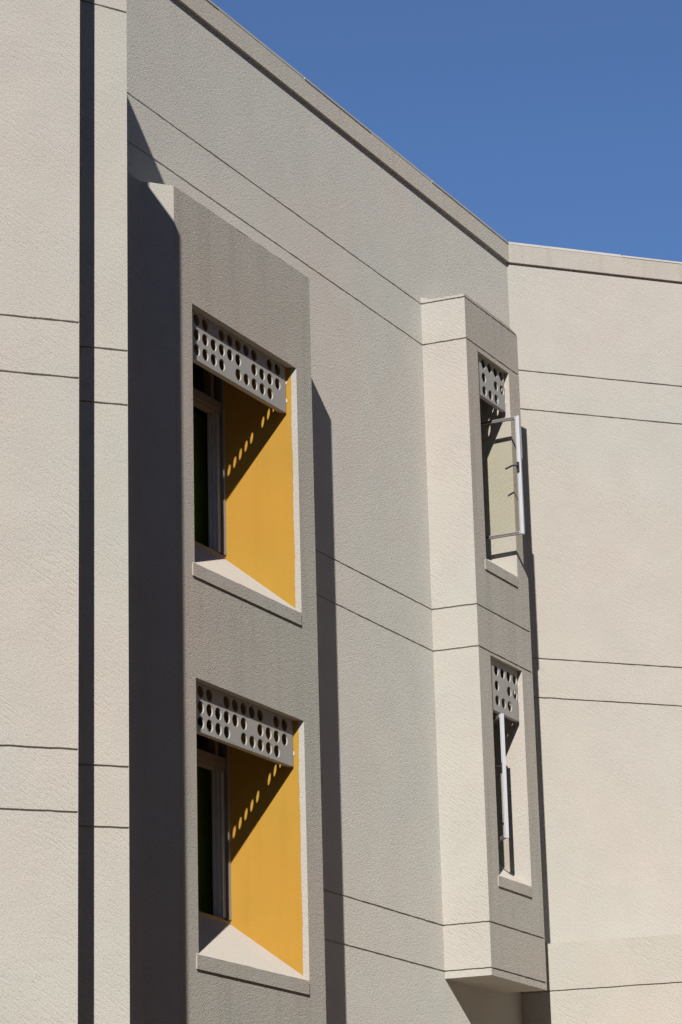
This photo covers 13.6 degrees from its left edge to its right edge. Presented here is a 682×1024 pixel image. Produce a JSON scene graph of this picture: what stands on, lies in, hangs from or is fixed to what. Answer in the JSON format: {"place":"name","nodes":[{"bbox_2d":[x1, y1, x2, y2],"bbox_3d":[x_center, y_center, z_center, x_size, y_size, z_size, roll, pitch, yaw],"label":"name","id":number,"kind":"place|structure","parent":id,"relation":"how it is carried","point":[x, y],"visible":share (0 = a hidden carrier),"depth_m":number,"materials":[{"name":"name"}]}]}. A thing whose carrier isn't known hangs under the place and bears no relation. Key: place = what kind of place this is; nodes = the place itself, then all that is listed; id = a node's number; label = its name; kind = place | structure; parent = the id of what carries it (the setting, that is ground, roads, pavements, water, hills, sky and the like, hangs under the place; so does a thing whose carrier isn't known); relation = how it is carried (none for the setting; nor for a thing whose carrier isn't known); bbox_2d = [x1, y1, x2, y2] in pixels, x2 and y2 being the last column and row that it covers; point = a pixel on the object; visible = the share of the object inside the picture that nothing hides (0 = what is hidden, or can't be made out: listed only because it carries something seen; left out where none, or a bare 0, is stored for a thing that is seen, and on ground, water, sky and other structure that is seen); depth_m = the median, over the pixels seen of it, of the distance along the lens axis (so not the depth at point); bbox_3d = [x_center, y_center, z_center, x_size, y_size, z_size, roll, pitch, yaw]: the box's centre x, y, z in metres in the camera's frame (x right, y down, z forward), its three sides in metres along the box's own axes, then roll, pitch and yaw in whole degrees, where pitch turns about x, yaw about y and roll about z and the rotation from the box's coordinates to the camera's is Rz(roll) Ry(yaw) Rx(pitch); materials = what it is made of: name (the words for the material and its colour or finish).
{"place":"outdoors","nodes":[
{"label":"outdoors","id":0,"kind":"place"},
{"bbox_2d":[210,0,681,261],"label":"sky","id":1,"kind":"structure","parent":0,"point":[554,123],"materials":[{"name":"blue"}]},
{"label":"ground","id":2,"kind":"structure","parent":0,"visible":0},
{"bbox_2d":[0,0,129,1023],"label":"stepped block","id":3,"kind":"structure","parent":2,"relation":"on","point":[64,801],"depth_m":20.79,"materials":[{"name":"beige paint"}]},
{"bbox_2d":[127,0,546,1023],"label":"apartment building","id":4,"kind":"structure","parent":2,"relation":"on","point":[333,800],"depth_m":26.67,"materials":[{"name":"paint"}]},
{"bbox_2d":[193,348,225,558],"bbox_3d":[-1.377,-0.497,25.257,0.314,1.921,2.031,-10,-19,26],"label":"window","id":5,"kind":"structure","parent":4,"relation":"in","point":[209,434],"depth_m":25.59,"materials":[{"name":"black glass"}]},
{"bbox_2d":[197,709,230,923],"bbox_3d":[-1.295,2.608,24.297,0.314,1.880,2.031,-10,-19,26],"label":"window","id":6,"kind":"structure","parent":4,"relation":"in","point":[213,786],"depth_m":24.63,"materials":[{"name":"black glass"}]},
{"bbox_2d":[481,415,524,539],"bbox_3d":[1.576,-0.353,30.039,0.654,1.298,0.107,-9,-19,24],"label":"window","id":7,"kind":"structure","parent":4,"relation":"in","point":[518,464],"depth_m":29.93,"materials":[{"name":"grey metal"}]},
{"bbox_2d":[507,242,681,1023],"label":"building wing","id":8,"kind":"structure","parent":2,"relation":"on","point":[599,340],"depth_m":31.44,"materials":[{"name":"beige paint"}]}
]}

